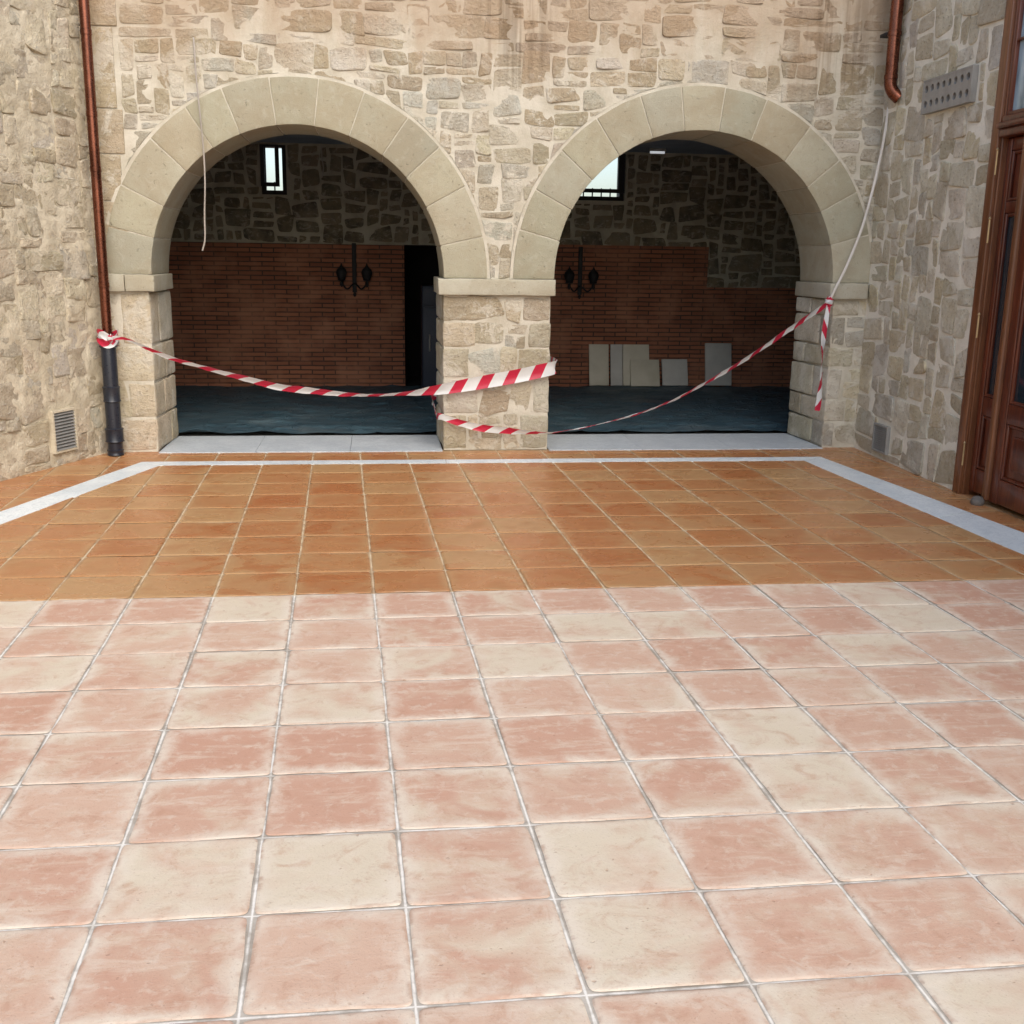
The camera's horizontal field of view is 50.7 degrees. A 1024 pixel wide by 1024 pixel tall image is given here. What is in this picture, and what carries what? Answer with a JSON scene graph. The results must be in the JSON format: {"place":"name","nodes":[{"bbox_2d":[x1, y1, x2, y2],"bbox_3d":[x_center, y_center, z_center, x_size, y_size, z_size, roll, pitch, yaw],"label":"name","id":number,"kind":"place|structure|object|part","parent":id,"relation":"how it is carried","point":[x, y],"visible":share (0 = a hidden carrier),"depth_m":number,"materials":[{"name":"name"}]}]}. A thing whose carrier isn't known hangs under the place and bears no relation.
{"place":"outdoors","nodes":[
{"label":"outdoors","id":0,"kind":"place"},
{"bbox_2d":[267,148,616,196],"label":"sky","id":1,"kind":"structure","parent":0,"point":[280,149],"materials":[{"name":"white"}]},
{"bbox_2d":[178,430,786,435],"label":"hall floor","id":2,"kind":"structure","parent":0,"point":[401,433],"depth_m":9.34,"materials":[{"name":"grey paint"}]},
{"bbox_2d":[174,385,793,433],"bbox_3d":[-0.201,-1.086,10.876,8.560,0.062,3.404,-1,13,-7],"label":"plastic sheet","id":3,"kind":"object","parent":2,"relation":"on","point":[235,409],"visible":0.56,"depth_m":10.62,"materials":[{"name":"plastic"}]},
{"bbox_2d":[421,285,437,387],"bbox_3d":[-0.717,-1.912,11.900,0.560,1.140,0.463,-1,13,-7],"label":"metal cabinet","id":4,"kind":"object","parent":3,"relation":"on","point":[429,340],"visible":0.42,"depth_m":11.69,"materials":[{"name":"black metal"}]},
{"bbox_3d":[-0.694,-1.778,11.726,0.540,0.860,0.061,-1,13,-7],"label":"door","id":5,"kind":"part","parent":4,"relation":"part of","materials":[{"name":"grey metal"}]},
{"bbox_2d":[589,344,608,385],"bbox_3d":[1.018,-1.724,12.656,0.232,0.474,0.123,-1,13,-7],"label":"stone slab","id":6,"kind":"object","parent":3,"relation":"on","point":[598,364],"depth_m":12.64,"materials":[{"name":"beige stone"}]},
{"bbox_2d":[610,344,622,385],"bbox_3d":[1.226,-1.727,12.681,0.142,0.474,0.123,-1,13,-7],"label":"stone slab","id":7,"kind":"object","parent":3,"relation":"on","point":[616,373],"depth_m":12.67,"materials":[{"name":"grey stone"}]},
{"bbox_2d":[622,344,648,385],"bbox_3d":[1.458,-1.730,12.709,0.315,0.474,0.123,-1,13,-7],"label":"stone slab","id":8,"kind":"object","parent":3,"relation":"on","point":[635,352],"depth_m":12.69,"materials":[{"name":"beige stone"}]},
{"bbox_2d":[630,360,659,385],"bbox_3d":[1.559,-1.631,12.672,0.345,0.306,0.121,-1,13,-7],"label":"stone slab","id":9,"kind":"object","parent":3,"relation":"on","point":[644,372],"depth_m":12.66,"materials":[{"name":"beige stone"}]},
{"bbox_2d":[661,359,687,385],"bbox_3d":[1.926,-1.652,12.784,0.310,0.306,0.121,-1,13,-7],"label":"stone slab","id":10,"kind":"object","parent":3,"relation":"on","point":[674,372],"depth_m":12.77,"materials":[{"name":"grey stone"}]},
{"bbox_2d":[705,343,730,385],"bbox_3d":[2.449,-1.753,12.825,0.320,0.493,0.123,-1,13,-7],"label":"stone slab","id":11,"kind":"object","parent":3,"relation":"on","point":[717,358],"depth_m":12.81,"materials":[{"name":"grey stone"}]},
{"bbox_2d":[167,142,801,386],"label":"hall back wall","id":12,"kind":"structure","parent":2,"relation":"on","point":[687,256],"depth_m":12.33,"materials":[{"name":"brick"}]},
{"bbox_2d":[262,145,286,194],"bbox_3d":[-2.624,-3.772,11.917,0.275,0.525,0.060,-1,13,-7],"label":"window frame","id":13,"kind":"structure","parent":12,"relation":"in","point":[264,188],"depth_m":11.92,"materials":[{"name":"black metal"}]},
{"bbox_2d":[336,243,371,296],"bbox_3d":[-1.764,-2.703,12.068,0.403,0.590,0.178,-1,13,-7],"label":"wall lamp","id":14,"kind":"object","parent":12,"relation":"attached to","point":[341,272],"visible":1,"depth_m":12.06,"materials":[{"name":"black metal"}]},
{"bbox_2d":[257,134,733,154],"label":"ceiling","id":15,"kind":"structure","parent":12,"relation":"attached to","point":[684,146],"depth_m":11.57,"materials":[{"name":"black paint"}]},
{"bbox_2d":[321,143,323,177],"bbox_3d":[-2.067,-3.834,11.773,0.032,0.361,0.012,-1,13,-7],"label":"cable","id":16,"kind":"object","parent":15,"relation":"hanging from","point":[322,160],"visible":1,"depth_m":11.77,"materials":[{"name":"black"}]},
{"bbox_2d":[649,148,665,153],"bbox_3d":[1.587,-3.939,11.781,0.180,0.055,0.060,-1,13,-7],"label":"ceiling lamp","id":17,"kind":"object","parent":15,"relation":"attached to","point":[657,150],"visible":1,"depth_m":11.76,"materials":[{"name":"grey paint"}]},
{"bbox_2d":[564,247,598,298],"bbox_3d":[0.792,-2.737,12.372,0.403,0.590,0.178,-1,13,-7],"label":"wall lamp","id":18,"kind":"object","parent":12,"relation":"attached to","point":[569,275],"visible":1,"depth_m":12.36,"materials":[{"name":"black metal"}]},
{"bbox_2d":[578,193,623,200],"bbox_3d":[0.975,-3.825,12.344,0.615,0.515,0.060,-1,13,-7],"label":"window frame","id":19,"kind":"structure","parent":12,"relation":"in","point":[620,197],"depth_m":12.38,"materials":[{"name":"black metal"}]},
{"bbox_2d":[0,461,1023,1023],"bbox_3d":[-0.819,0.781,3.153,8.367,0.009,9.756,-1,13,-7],"label":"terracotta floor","id":20,"kind":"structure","parent":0,"point":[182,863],"depth_m":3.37,"materials":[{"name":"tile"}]},
{"bbox_2d":[0,448,1023,1023],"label":"grout bed","id":21,"kind":"object","parent":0,"point":[586,994],"visible":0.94,"depth_m":3.28,"materials":[{"name":"concrete"}]},
{"bbox_2d":[0,0,107,480],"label":"court wall","id":22,"kind":"structure","parent":21,"relation":"on","point":[50,325],"depth_m":7.34,"materials":[{"name":"stone"}]},
{"bbox_2d":[48,407,78,453],"bbox_3d":[-3.188,-0.580,7.672,0.044,0.300,0.249,5,14,15],"label":"wall vent","id":23,"kind":"object","parent":22,"relation":"attached to","point":[63,430],"depth_m":7.66,"materials":[{"name":"beige metal"}]},
{"bbox_2d":[0,451,165,511],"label":"border tiles","id":24,"kind":"object","parent":21,"relation":"on","point":[63,476],"visible":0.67,"depth_m":7.29,"materials":[{"name":"orange tile"}]},
{"bbox_2d":[78,0,124,456],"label":"drainpipe","id":25,"kind":"object","parent":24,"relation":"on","point":[114,434],"visible":0.93,"depth_m":7.72,"materials":[{"name":"orange metal"}]},
{"bbox_2d":[96,296,833,433],"bbox_3d":[-0.295,-1.210,8.632,5.610,1.095,0.975,-1,13,-7],"label":"barrier tape","id":26,"kind":"object","parent":25,"relation":"attached to","point":[105,339],"visible":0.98,"depth_m":8.37,"materials":[{"name":"plastic"}]},
{"bbox_2d":[143,449,818,461],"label":"border tiles","id":27,"kind":"object","parent":21,"relation":"on","point":[303,456],"visible":1,"depth_m":8.32,"materials":[{"name":"orange tile"}]},
{"bbox_2d":[76,0,890,451],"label":"stone arcade","id":28,"kind":"object","parent":21,"relation":"on","point":[496,136],"visible":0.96,"depth_m":8.05,"materials":[{"name":"stone"}]},
{"bbox_2d":[193,37,205,250],"bbox_3d":[-2.237,-2.635,7.764,0.057,1.472,0.085,-1,13,-7],"label":"cable","id":29,"kind":"object","parent":28,"relation":"hanging from","point":[202,144],"visible":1,"depth_m":7.73,"materials":[{"name":"white plastic"}]},
{"bbox_2d":[0,457,1023,554],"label":"marble border","id":30,"kind":"object","parent":21,"relation":"on","point":[1003,535],"visible":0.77,"depth_m":7.31,"materials":[{"name":"white stone"}]},
{"bbox_2d":[801,447,1023,532],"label":"border tiles","id":31,"kind":"object","parent":21,"relation":"on","point":[881,471],"visible":0.52,"depth_m":7.50,"materials":[{"name":"tile"}]},
{"bbox_2d":[970,496,984,505],"bbox_3d":[2.963,-0.075,6.870,0.086,0.057,0.086,-1,13,-7],"label":"door stop","id":32,"kind":"object","parent":31,"relation":"on","point":[977,500],"depth_m":6.84,"materials":[{"name":"grey stone"}]},
{"bbox_2d":[854,0,1005,489],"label":"court wall","id":33,"kind":"structure","parent":21,"relation":"on","point":[927,215],"depth_m":7.61,"materials":[{"name":"grey stone"}]},
{"bbox_2d":[831,108,887,297],"bbox_3d":[2.691,-2.392,8.366,0.379,1.514,0.072,-1,13,-7],"label":"cable","id":34,"kind":"object","parent":33,"relation":"hanging from","point":[868,205],"visible":1,"depth_m":8.34,"materials":[{"name":"white plastic"}]},
{"bbox_2d":[871,422,890,454],"bbox_3d":[2.866,-0.569,8.364,0.044,0.215,0.250,0,13,-5],"label":"wall vent","id":35,"kind":"object","parent":33,"relation":"attached to","point":[881,438],"depth_m":8.35,"materials":[{"name":"grey metal"}]},
{"bbox_2d":[880,0,903,103],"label":"drainpipe","id":36,"kind":"object","parent":33,"relation":"attached to","point":[893,35],"visible":1,"depth_m":7.95,"materials":[{"name":"orange metal"}]},
{"bbox_2d":[920,65,978,114],"bbox_3d":[2.937,-2.833,7.267,0.041,0.224,0.684,0,13,-5],"label":"vent plate","id":37,"kind":"object","parent":33,"relation":"attached to","point":[953,89],"visible":1,"depth_m":7.20,"materials":[{"name":"grey paint"}]},
{"bbox_2d":[952,0,1023,514],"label":"door frame","id":38,"kind":"structure","parent":33,"relation":"attached to","point":[989,462],"depth_m":6.69,"materials":[{"name":"brown wood"}]},
{"bbox_2d":[968,136,1023,494],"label":"door leaf","id":39,"kind":"structure","parent":38,"relation":"in","point":[1015,145],"depth_m":6.83,"materials":[{"name":"brown wood"}]},
{"bbox_2d":[989,213,1023,514],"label":"door leaf","id":40,"kind":"structure","parent":38,"relation":"in","point":[1007,482],"depth_m":6.56,"materials":[{"name":"brown wood"}]},
{"label":"ground","id":41,"kind":"structure","parent":0,"visible":0},
{"bbox_2d":[159,435,442,453],"bbox_3d":[-1.658,-0.539,8.697,2.154,0.030,0.761,-1,13,-7],"label":"threshold","id":42,"kind":"object","parent":41,"relation":"on","point":[308,443],"visible":0.8,"depth_m":8.65,"materials":[{"name":"grey stone"}]},
{"bbox_2d":[547,433,822,450],"bbox_3d":[1.375,-0.580,9.058,2.260,0.030,0.761,-1,13,-7],"label":"threshold","id":43,"kind":"object","parent":41,"relation":"on","point":[629,442],"visible":0.77,"depth_m":9.01,"materials":[{"name":"grey stone"}]}
]}

